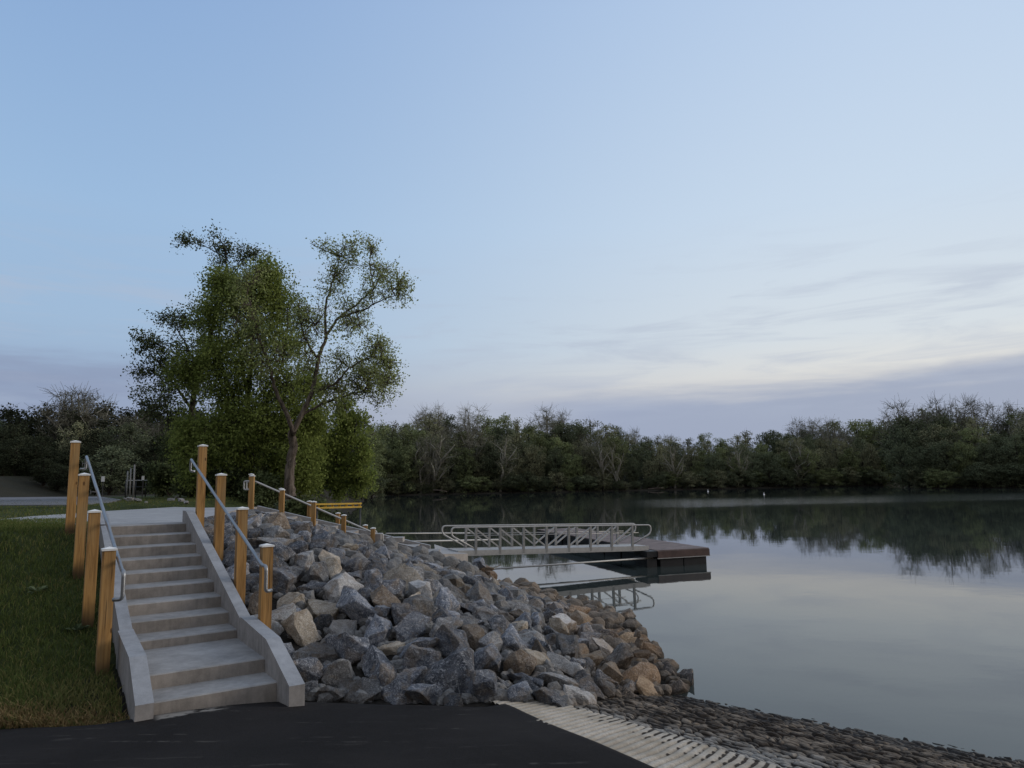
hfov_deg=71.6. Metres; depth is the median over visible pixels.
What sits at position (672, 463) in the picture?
sycamore tree
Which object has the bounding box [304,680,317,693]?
rock
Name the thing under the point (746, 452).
dark tree
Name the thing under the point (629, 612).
rock
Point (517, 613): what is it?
rock
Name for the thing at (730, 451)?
dark tree
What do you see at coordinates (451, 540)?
mooring pole
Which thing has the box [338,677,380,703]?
rock
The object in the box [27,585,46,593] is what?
weed
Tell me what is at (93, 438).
dark tree
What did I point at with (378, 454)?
leafy tree
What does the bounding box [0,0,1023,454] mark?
sky
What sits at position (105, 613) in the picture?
wooden post
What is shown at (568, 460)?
leafy tree
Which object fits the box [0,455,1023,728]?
ground
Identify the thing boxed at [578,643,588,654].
rock
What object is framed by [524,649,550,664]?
rock
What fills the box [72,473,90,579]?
wooden post
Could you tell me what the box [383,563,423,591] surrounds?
rock
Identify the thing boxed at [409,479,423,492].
budding tree
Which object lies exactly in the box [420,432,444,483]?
leafy tree
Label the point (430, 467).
bare tree
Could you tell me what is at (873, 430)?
leafy tree
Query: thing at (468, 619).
rock
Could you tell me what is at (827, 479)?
budding tree
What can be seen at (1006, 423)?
dark tree
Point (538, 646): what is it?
rock
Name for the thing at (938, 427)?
budding tree
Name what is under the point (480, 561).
rock
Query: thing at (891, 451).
dark tree
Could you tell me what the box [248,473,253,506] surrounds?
wooden post
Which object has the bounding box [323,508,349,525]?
bush
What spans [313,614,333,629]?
rock
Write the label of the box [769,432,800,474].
dark tree
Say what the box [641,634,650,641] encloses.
rock
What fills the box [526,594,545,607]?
rock
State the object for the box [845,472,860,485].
dark tree
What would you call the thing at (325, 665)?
rock
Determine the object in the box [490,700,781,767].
launch ramp
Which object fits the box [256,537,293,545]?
rock
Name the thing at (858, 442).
dark tree
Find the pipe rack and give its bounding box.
[124,480,155,497]
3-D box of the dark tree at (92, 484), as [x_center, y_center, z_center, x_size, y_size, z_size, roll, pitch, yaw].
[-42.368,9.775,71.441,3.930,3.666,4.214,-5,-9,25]
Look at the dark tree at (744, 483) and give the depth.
196.78 m
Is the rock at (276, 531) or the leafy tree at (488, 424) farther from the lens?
the leafy tree at (488, 424)
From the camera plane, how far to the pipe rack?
49.01 m
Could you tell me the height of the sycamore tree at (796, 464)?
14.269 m
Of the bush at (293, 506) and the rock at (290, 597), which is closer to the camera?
the rock at (290, 597)
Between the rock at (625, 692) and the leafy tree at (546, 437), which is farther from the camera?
the leafy tree at (546, 437)
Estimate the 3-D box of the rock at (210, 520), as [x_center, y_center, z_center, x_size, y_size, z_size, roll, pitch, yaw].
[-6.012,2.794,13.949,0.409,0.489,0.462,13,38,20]
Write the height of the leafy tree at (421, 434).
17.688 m
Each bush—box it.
[138,458,179,496]
[164,463,209,497]
[206,461,267,496]
[233,466,282,508]
[284,490,330,519]
[318,515,340,522]
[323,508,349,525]
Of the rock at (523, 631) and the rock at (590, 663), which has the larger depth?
the rock at (523, 631)
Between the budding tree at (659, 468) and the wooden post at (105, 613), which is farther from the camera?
the budding tree at (659, 468)
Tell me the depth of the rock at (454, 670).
8.10 m
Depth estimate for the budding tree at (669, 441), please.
216.65 m
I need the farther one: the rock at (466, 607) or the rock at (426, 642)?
the rock at (466, 607)
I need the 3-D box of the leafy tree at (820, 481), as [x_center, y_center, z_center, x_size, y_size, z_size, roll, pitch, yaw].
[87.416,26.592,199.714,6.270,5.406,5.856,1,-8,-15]
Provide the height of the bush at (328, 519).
1.926 m
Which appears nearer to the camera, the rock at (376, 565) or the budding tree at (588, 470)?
the rock at (376, 565)
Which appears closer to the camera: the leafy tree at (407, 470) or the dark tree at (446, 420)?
the leafy tree at (407, 470)
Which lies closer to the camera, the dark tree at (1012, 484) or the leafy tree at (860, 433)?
the dark tree at (1012, 484)
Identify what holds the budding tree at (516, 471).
on the ground at (14, 487)
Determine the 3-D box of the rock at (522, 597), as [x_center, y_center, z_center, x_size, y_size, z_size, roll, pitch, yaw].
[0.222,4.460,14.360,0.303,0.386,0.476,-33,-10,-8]
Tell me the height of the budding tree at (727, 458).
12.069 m
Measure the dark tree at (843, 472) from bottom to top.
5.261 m
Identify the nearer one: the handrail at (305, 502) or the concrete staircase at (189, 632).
the concrete staircase at (189, 632)
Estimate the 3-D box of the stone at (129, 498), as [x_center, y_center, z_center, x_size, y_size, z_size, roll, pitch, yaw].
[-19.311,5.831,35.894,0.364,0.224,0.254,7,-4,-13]
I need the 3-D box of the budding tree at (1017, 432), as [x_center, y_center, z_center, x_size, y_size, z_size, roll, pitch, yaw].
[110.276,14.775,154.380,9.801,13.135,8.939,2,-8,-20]
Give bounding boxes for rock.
[204,517,213,524]
[204,524,231,542]
[221,541,234,568]
[224,533,234,549]
[226,562,249,583]
[245,573,258,591]
[245,595,249,607]
[247,528,262,537]
[247,538,260,548]
[247,590,258,614]
[248,512,261,527]
[249,552,259,573]
[254,509,265,513]
[254,603,296,624]
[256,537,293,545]
[264,525,289,538]
[268,512,290,528]
[270,542,295,561]
[271,620,283,635]
[272,565,296,594]
[273,554,283,566]
[277,592,306,607]
[281,608,321,645]
[284,642,294,654]
[287,539,308,553]
[289,521,310,529]
[290,533,303,541]
[290,565,303,581]
[292,642,340,663]
[293,657,322,681]
[294,523,312,536]
[294,550,314,574]
[296,580,326,593]
[298,531,310,542]
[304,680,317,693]
[307,561,328,582]
[307,599,338,619]
[309,521,313,532]
[309,529,338,548]
[312,525,327,534]
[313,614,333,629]
[315,685,347,701]
[318,549,341,578]
[318,663,330,683]
[321,659,355,687]
[322,572,363,600]
[324,546,345,554]
[325,632,369,664]
[329,619,356,634]
[330,548,350,567]
[336,585,375,623]
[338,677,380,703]
[340,543,358,550]
[342,557,370,572]
[348,570,362,580]
[351,551,367,559]
[353,539,368,546]
[357,587,373,603]
[359,547,382,558]
[361,644,397,685]
[362,563,385,577]
[363,614,392,647]
[364,568,382,589]
[365,616,372,626]
[368,557,388,570]
[369,674,391,685]
[370,584,400,607]
[374,605,392,619]
[377,641,404,655]
[378,545,389,559]
[380,557,387,566]
[380,578,405,597]
[381,678,411,704]
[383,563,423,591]
[391,603,417,624]
[393,611,431,641]
[395,666,426,686]
[398,637,439,658]
[402,644,440,670]
[403,593,433,616]
[404,558,422,563]
[404,683,442,704]
[406,560,413,566]
[408,580,432,599]
[412,566,423,578]
[413,563,436,573]
[424,562,442,567]
[424,579,442,591]
[424,647,473,694]
[429,616,462,637]
[432,568,449,573]
[432,606,447,622]
[434,624,469,656]
[435,587,459,610]
[438,578,469,599]
[439,571,459,576]
[443,690,462,706]
[445,610,459,617]
[447,645,461,656]
[449,578,464,587]
[450,569,465,574]
[459,585,469,593]
[460,601,490,614]
[460,615,477,629]
[461,624,484,649]
[462,576,487,587]
[465,581,493,606]
[465,669,496,701]
[472,557,485,568]
[472,606,497,623]
[474,643,501,671]
[477,619,484,625]
[478,631,502,651]
[479,565,493,572]
[480,576,491,582]
[485,571,497,578]
[487,615,515,634]
[490,592,497,600]
[491,578,499,584]
[493,608,513,622]
[497,676,509,687]
[498,588,513,600]
[500,630,531,650]
[503,649,536,675]
[505,624,519,636]
[506,672,542,687]
[507,600,516,611]
[507,681,530,702]
[508,609,523,620]
[512,602,532,615]
[512,620,527,630]
[514,611,531,628]
[516,594,528,601]
[517,675,538,700]
[518,629,530,633]
[519,630,544,643]
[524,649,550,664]
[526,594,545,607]
[528,598,543,610]
[529,636,553,652]
[530,605,541,612]
[530,612,542,626]
[531,671,578,688]
[532,638,546,653]
[532,687,567,706]
[542,608,555,623]
[542,626,557,634]
[545,602,566,614]
[545,633,562,645]
[546,602,563,608]
[547,651,583,677]
[549,617,569,634]
[552,613,576,630]
[553,608,563,614]
[555,633,578,657]
[557,599,568,610]
[563,684,596,704]
[566,605,590,613]
[570,610,589,624]
[570,657,585,668]
[573,625,580,634]
[574,669,586,679]
[575,674,604,700]
[576,657,594,672]
[577,622,593,635]
[577,637,589,652]
[577,650,603,665]
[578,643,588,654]
[579,632,601,646]
[582,603,597,611]
[592,637,612,655]
[593,629,618,637]
[593,669,618,686]
[593,677,615,697]
[600,661,623,683]
[601,605,615,610]
[604,637,631,648]
[604,642,633,669]
[612,623,624,630]
[613,628,622,632]
[615,685,638,697]
[619,632,637,642]
[620,608,635,618]
[622,662,660,683]
[623,680,637,692]
[635,640,663,657]
[636,674,661,696]
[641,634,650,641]
[651,659,660,663]
[656,660,676,675]
[670,679,689,694]
[677,669,693,685]
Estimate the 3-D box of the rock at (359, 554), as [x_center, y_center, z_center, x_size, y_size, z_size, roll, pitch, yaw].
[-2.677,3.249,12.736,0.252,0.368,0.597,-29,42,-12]
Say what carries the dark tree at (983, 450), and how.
on the ground at (14, 487)
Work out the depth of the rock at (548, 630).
11.57 m
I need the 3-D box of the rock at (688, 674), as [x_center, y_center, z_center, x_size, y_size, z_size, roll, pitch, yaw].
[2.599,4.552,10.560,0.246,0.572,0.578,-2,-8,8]
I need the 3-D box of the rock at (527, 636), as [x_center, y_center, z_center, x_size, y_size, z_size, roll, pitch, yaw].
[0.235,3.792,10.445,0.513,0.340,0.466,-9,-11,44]
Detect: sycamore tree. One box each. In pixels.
[402,436,442,492]
[416,429,461,492]
[485,432,523,491]
[585,438,616,486]
[597,442,630,485]
[655,443,690,487]
[723,443,752,486]
[787,439,818,485]
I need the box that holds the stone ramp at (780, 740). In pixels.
[574,694,1023,767]
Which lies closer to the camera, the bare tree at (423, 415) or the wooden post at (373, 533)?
the wooden post at (373, 533)
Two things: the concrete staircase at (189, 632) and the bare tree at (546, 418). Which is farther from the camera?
the bare tree at (546, 418)
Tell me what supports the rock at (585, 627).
on the ground at (14, 487)
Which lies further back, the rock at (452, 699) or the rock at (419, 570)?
the rock at (419, 570)
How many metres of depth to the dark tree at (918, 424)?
172.28 m
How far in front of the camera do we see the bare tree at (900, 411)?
179.86 m
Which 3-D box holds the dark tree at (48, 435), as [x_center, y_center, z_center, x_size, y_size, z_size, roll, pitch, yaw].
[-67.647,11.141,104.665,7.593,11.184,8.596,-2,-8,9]
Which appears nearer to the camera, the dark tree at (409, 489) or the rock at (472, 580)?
the rock at (472, 580)
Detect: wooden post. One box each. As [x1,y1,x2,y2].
[65,440,80,534]
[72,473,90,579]
[81,509,101,627]
[95,547,117,674]
[195,444,207,527]
[213,473,226,560]
[234,507,248,604]
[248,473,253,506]
[248,475,254,509]
[258,543,274,628]
[279,489,284,512]
[307,500,311,516]
[311,501,316,526]
[335,512,340,523]
[341,514,346,532]
[370,527,375,542]
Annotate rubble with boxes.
[204,509,690,705]
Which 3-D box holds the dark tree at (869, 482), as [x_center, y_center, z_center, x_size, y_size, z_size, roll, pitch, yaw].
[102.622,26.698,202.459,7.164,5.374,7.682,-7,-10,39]
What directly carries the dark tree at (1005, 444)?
on the ground at (14, 487)
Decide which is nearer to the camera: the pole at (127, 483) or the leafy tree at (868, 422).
the pole at (127, 483)
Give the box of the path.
[0,507,256,524]
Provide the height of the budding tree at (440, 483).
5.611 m
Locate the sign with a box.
[101,476,104,496]
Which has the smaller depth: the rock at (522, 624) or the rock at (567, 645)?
the rock at (567, 645)
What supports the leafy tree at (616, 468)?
on the ground at (14, 487)
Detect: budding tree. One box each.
[54,420,106,464]
[336,407,379,459]
[381,420,407,449]
[382,474,402,494]
[396,428,411,478]
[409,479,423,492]
[411,413,445,479]
[429,480,450,492]
[431,474,454,492]
[437,478,466,493]
[444,437,465,488]
[463,429,494,485]
[465,450,487,490]
[477,479,489,492]
[489,478,500,491]
[498,453,524,489]
[498,477,510,491]
[503,417,525,440]
[507,430,532,479]
[516,447,554,481]
[523,441,547,484]
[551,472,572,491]
[564,440,599,480]
[578,444,598,488]
[579,419,603,444]
[592,423,620,468]
[594,445,617,478]
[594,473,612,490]
[597,436,614,474]
[619,434,639,479]
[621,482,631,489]
[641,460,658,487]
[643,434,669,463]
[650,442,669,470]
[650,455,667,480]
[660,435,683,464]
[663,456,693,487]
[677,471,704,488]
[680,437,700,469]
[681,446,695,469]
[683,446,703,479]
[695,440,719,461]
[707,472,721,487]
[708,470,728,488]
[721,447,735,478]
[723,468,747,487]
[726,434,747,462]
[733,430,756,457]
[775,438,795,471]
[784,437,805,471]
[810,448,829,479]
[813,438,830,467]
[813,472,838,485]
[822,437,847,469]
[829,439,876,474]
[839,466,861,485]
[860,442,881,476]
[870,418,892,474]
[894,423,953,472]
[903,466,930,487]
[948,416,996,464]
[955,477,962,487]
[1006,421,1023,459]
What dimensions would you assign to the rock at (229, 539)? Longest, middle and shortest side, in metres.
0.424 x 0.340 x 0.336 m
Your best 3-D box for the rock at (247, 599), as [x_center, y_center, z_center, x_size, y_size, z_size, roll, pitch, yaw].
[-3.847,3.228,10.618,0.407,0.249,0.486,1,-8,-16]
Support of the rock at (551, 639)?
on the ground at (14, 487)
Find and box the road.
[0,702,653,767]
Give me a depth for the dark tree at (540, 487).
188.60 m
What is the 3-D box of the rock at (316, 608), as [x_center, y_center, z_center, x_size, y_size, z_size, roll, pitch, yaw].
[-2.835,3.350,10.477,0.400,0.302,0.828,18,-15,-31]
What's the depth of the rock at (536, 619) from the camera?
12.06 m
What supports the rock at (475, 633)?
on the ground at (14, 487)
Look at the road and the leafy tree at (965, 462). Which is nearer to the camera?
the road
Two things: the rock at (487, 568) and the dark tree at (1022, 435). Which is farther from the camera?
the dark tree at (1022, 435)
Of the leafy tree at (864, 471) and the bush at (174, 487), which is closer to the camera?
the bush at (174, 487)
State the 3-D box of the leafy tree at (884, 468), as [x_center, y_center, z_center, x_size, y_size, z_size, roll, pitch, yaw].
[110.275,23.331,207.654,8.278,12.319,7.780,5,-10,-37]
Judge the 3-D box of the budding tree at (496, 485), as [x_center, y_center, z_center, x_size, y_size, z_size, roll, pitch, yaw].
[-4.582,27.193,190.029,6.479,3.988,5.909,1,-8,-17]
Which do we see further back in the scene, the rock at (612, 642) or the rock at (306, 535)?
the rock at (306, 535)
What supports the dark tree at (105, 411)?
on the ground at (14, 487)
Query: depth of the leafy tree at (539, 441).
201.14 m
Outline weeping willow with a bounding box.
[311,392,381,505]
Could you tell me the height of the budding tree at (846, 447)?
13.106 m
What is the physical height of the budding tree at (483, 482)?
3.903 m
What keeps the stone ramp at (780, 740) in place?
on the ground at (14, 487)
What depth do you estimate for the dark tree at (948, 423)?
168.19 m
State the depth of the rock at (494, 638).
9.30 m
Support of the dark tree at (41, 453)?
on the ground at (14, 487)
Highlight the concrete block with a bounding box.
[369,533,404,541]
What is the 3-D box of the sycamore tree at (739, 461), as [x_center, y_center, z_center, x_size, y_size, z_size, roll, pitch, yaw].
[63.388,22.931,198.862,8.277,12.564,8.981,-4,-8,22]
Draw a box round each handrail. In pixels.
[80,455,125,601]
[189,458,272,592]
[243,480,383,541]
[246,481,376,532]
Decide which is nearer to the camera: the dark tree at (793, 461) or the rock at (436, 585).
the rock at (436, 585)
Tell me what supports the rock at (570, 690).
on the ground at (14, 487)
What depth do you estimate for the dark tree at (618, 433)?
232.47 m
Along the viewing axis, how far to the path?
16.76 m
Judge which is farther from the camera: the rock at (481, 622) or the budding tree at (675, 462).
the budding tree at (675, 462)
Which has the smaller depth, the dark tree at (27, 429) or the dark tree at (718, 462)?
the dark tree at (27, 429)
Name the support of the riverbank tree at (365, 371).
on the ground at (14, 487)
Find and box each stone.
[126,497,133,501]
[633,629,640,637]
[633,649,650,658]
[635,638,643,648]
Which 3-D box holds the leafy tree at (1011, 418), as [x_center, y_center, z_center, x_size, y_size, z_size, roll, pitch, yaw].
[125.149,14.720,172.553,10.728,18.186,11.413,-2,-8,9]
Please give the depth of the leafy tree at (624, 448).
199.39 m
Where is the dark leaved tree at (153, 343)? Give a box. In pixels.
[120,219,272,468]
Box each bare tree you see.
[26,381,121,459]
[35,383,117,452]
[107,408,159,485]
[137,414,170,444]
[407,406,450,444]
[412,404,436,429]
[413,432,451,489]
[419,404,459,431]
[431,418,455,451]
[445,413,493,481]
[449,404,491,439]
[524,402,566,445]
[548,407,571,435]
[566,425,602,468]
[571,435,597,475]
[621,425,643,455]
[662,434,679,447]
[781,417,814,462]
[799,416,831,439]
[805,414,847,468]
[830,425,870,456]
[865,395,932,458]
[901,406,946,432]
[914,392,969,468]
[937,395,981,426]
[949,393,1005,443]
[949,427,984,457]
[986,400,1023,434]
[1005,410,1023,442]
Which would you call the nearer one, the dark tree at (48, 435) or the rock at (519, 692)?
the rock at (519, 692)
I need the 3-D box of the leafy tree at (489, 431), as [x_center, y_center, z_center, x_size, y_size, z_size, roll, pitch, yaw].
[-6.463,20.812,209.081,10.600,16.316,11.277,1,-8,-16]
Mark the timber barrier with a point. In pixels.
(359, 506)
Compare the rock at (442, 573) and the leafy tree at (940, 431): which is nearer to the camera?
the rock at (442, 573)
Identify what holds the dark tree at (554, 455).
on the ground at (14, 487)
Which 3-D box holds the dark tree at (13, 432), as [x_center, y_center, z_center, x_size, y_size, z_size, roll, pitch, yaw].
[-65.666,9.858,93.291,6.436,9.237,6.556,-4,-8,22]
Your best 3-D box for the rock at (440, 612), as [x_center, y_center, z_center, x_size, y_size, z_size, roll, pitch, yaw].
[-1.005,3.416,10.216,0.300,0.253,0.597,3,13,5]
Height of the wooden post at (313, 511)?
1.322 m
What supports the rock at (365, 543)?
on the ground at (14, 487)
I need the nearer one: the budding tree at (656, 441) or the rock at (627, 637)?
the rock at (627, 637)
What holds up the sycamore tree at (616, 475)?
on the ground at (14, 487)
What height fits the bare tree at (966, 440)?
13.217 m
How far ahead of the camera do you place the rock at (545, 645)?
9.84 m
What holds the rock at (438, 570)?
on the ground at (14, 487)
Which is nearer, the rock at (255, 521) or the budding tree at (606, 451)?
the rock at (255, 521)
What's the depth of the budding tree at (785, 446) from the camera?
209.63 m
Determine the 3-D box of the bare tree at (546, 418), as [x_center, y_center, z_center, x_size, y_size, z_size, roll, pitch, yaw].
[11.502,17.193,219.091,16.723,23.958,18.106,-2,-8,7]
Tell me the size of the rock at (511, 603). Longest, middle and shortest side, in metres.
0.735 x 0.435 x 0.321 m
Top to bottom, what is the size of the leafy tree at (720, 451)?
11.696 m
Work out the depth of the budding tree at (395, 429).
204.25 m
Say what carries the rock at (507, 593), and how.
on the ground at (14, 487)
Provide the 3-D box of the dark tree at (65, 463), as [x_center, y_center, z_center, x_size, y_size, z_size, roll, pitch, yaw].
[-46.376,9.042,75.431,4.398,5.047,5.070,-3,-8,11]
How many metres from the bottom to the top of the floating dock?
0.630 m
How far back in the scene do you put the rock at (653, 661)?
11.27 m
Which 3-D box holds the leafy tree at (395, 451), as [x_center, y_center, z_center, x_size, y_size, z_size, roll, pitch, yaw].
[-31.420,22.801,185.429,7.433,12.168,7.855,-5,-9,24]
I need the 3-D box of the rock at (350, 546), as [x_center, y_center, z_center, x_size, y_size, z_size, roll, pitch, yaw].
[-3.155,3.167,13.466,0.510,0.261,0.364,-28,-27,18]
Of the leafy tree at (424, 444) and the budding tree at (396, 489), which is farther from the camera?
the leafy tree at (424, 444)
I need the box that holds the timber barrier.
[316,501,361,528]
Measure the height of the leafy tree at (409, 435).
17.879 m
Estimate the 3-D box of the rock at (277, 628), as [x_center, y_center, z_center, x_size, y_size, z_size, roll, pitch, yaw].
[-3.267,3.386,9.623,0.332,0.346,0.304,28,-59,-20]
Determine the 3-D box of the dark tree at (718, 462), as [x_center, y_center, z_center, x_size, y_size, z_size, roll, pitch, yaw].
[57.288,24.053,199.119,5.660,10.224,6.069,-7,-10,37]
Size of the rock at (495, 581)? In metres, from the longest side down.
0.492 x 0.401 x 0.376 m
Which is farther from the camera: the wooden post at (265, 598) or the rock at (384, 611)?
the rock at (384, 611)
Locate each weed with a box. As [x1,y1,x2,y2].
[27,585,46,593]
[62,623,89,632]
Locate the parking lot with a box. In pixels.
[0,497,119,506]
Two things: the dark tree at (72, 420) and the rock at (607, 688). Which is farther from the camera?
the dark tree at (72, 420)
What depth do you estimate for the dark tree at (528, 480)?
188.77 m
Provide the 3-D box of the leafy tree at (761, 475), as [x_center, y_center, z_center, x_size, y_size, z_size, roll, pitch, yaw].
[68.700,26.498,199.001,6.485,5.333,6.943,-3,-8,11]
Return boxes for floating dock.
[537,528,709,567]
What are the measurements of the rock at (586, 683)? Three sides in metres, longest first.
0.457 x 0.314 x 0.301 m
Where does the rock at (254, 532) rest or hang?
on the ground at (14, 487)
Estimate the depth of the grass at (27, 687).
8.59 m
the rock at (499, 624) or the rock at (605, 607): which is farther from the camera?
the rock at (605, 607)
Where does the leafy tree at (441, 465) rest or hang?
on the ground at (14, 487)
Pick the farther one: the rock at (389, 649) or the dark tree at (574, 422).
the dark tree at (574, 422)
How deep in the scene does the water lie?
19.39 m
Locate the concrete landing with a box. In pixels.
[434,544,467,560]
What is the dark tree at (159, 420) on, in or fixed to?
on the ground at (14, 487)
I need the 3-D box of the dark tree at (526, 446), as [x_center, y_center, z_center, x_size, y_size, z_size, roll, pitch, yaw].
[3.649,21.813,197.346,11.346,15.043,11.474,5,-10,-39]
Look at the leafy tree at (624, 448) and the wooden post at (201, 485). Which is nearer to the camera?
the wooden post at (201, 485)
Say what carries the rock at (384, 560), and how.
on the ground at (14, 487)
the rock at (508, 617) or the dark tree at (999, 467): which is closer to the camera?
the rock at (508, 617)
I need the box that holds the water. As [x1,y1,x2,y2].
[347,485,1023,760]
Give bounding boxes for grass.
[0,496,256,518]
[0,517,126,726]
[0,700,129,728]
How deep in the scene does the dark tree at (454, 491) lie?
186.75 m
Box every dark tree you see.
[0,402,35,436]
[0,413,50,475]
[0,424,39,475]
[0,436,43,475]
[0,438,25,475]
[9,443,61,475]
[10,402,57,441]
[23,432,62,474]
[28,458,60,485]
[32,427,62,475]
[35,410,98,442]
[38,410,110,476]
[41,463,78,490]
[49,444,108,485]
[51,445,97,478]
[78,445,144,494]
[78,463,113,494]
[79,427,119,471]
[82,419,159,448]
[85,400,122,428]
[95,422,156,473]
[103,407,143,484]
[115,398,165,429]
[122,474,141,492]
[123,445,174,492]
[128,461,153,494]
[135,431,164,463]
[146,408,174,458]
[322,449,352,501]
[360,489,374,499]
[361,460,379,499]
[369,476,391,496]
[379,439,396,486]
[397,486,408,493]
[404,481,418,493]
[409,446,431,491]
[434,414,461,473]
[441,448,466,485]
[448,482,460,492]
[472,442,503,490]
[484,452,514,488]
[488,426,504,455]
[492,439,517,482]
[493,424,524,474]
[498,473,523,492]
[508,438,547,480]
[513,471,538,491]
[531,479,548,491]
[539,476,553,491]
[542,446,566,489]
[545,422,579,480]
[565,424,597,465]
[570,419,584,439]
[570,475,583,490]
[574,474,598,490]
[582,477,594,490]
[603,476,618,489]
[605,425,630,447]
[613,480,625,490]
[623,456,641,482]
[625,444,649,483]
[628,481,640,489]
[635,439,652,478]
[637,436,656,466]
[642,450,662,475]
[662,442,687,475]
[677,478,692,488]
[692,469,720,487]
[700,456,717,475]
[706,452,726,479]
[724,446,739,465]
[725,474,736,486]
[727,444,757,468]
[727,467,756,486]
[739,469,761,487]
[750,452,774,485]
[753,432,783,464]
[759,429,782,466]
[759,467,785,486]
[760,451,783,485]
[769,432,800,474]
[771,468,796,486]
[783,452,812,482]
[789,427,814,441]
[796,438,824,472]
[801,433,825,468]
[810,435,832,457]
[831,468,849,484]
[844,437,870,465]
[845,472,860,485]
[859,468,882,485]
[864,469,888,485]
[867,441,891,478]
[876,416,940,486]
[881,420,913,485]
[883,442,915,486]
[886,424,923,485]
[907,445,935,470]
[910,437,931,462]
[911,469,938,487]
[914,413,975,474]
[915,441,953,485]
[916,408,950,429]
[928,428,973,478]
[930,440,966,482]
[960,464,991,486]
[964,462,996,487]
[971,443,1003,470]
[973,427,1006,454]
[980,432,1010,465]
[982,463,1017,487]
[993,419,1010,438]
[993,461,1023,486]
[996,433,1020,462]
[997,463,1023,487]
[1000,434,1023,484]
[1010,428,1023,460]
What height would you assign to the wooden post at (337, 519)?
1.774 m
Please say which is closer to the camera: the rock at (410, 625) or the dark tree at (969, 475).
the rock at (410, 625)
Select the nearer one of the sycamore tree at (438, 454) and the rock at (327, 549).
the rock at (327, 549)
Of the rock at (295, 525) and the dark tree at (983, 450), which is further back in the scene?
the dark tree at (983, 450)
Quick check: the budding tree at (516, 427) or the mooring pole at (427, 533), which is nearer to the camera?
the mooring pole at (427, 533)
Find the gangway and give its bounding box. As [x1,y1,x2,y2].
[441,523,650,555]
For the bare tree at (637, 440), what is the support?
on the ground at (14, 487)
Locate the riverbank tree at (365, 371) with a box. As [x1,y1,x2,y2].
[216,230,420,499]
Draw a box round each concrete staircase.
[99,510,304,721]
[247,506,439,551]
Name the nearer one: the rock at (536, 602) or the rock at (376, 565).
the rock at (376, 565)
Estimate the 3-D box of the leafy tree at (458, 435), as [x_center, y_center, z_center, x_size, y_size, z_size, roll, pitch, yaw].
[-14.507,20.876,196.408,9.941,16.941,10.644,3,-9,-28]
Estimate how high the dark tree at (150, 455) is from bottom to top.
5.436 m
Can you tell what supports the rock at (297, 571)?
on the ground at (14, 487)
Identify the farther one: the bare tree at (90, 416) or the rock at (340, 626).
the bare tree at (90, 416)
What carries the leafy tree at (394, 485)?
on the ground at (14, 487)
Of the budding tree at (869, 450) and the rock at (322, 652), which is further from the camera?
the budding tree at (869, 450)
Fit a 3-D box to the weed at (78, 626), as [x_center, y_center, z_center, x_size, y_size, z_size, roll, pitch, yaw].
[-5.548,3.132,9.042,0.302,0.136,0.200,-5,-9,29]
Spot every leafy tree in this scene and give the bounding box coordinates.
[153,243,341,500]
[347,489,365,499]
[354,430,386,493]
[367,444,386,493]
[369,431,390,456]
[369,440,393,493]
[370,420,402,450]
[370,457,380,496]
[380,476,402,494]
[381,448,405,493]
[385,440,402,486]
[393,426,429,485]
[394,423,414,442]
[395,442,423,492]
[405,427,433,458]
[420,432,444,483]
[427,446,450,490]
[447,430,478,487]
[452,447,479,491]
[457,476,481,492]
[471,414,502,454]
[475,476,493,492]
[477,427,502,477]
[490,412,519,434]
[510,422,546,460]
[533,434,549,478]
[535,433,556,478]
[544,421,571,448]
[546,435,568,479]
[558,453,576,488]
[560,443,576,480]
[569,454,585,483]
[597,433,632,483]
[598,453,622,483]
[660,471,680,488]
[674,462,685,481]
[689,460,707,486]
[691,432,713,455]
[692,450,711,479]
[707,447,728,482]
[711,438,726,459]
[728,456,745,485]
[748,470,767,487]
[751,441,772,468]
[777,451,793,484]
[797,448,820,484]
[812,469,833,486]
[819,419,846,450]
[823,468,846,486]
[837,448,861,482]
[840,419,873,463]
[854,419,874,436]
[856,466,877,484]
[863,422,892,475]
[876,447,896,482]
[921,468,948,487]
[922,473,943,487]
[928,421,956,478]
[934,470,960,487]
[946,440,978,485]
[949,426,989,477]
[1001,407,1023,437]
[1006,414,1023,436]
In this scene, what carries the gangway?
on the floating dock
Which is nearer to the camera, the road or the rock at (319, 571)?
the road
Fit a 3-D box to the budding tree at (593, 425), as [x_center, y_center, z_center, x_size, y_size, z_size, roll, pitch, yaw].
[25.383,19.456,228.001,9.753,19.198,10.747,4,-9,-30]
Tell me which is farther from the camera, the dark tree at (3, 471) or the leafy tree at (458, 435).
the leafy tree at (458, 435)
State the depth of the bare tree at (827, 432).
218.58 m
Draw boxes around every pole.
[126,470,128,496]
[129,467,131,496]
[132,464,135,497]
[385,532,469,533]
[413,539,498,541]
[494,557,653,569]
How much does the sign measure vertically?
1.752 m
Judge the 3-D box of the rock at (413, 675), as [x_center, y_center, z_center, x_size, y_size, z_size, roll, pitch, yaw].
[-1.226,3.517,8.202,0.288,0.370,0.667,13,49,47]
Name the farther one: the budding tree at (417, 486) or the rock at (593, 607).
the budding tree at (417, 486)
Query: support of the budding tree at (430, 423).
on the ground at (14, 487)
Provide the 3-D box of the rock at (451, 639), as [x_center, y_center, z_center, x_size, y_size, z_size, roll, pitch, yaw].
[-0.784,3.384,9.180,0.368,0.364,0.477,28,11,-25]

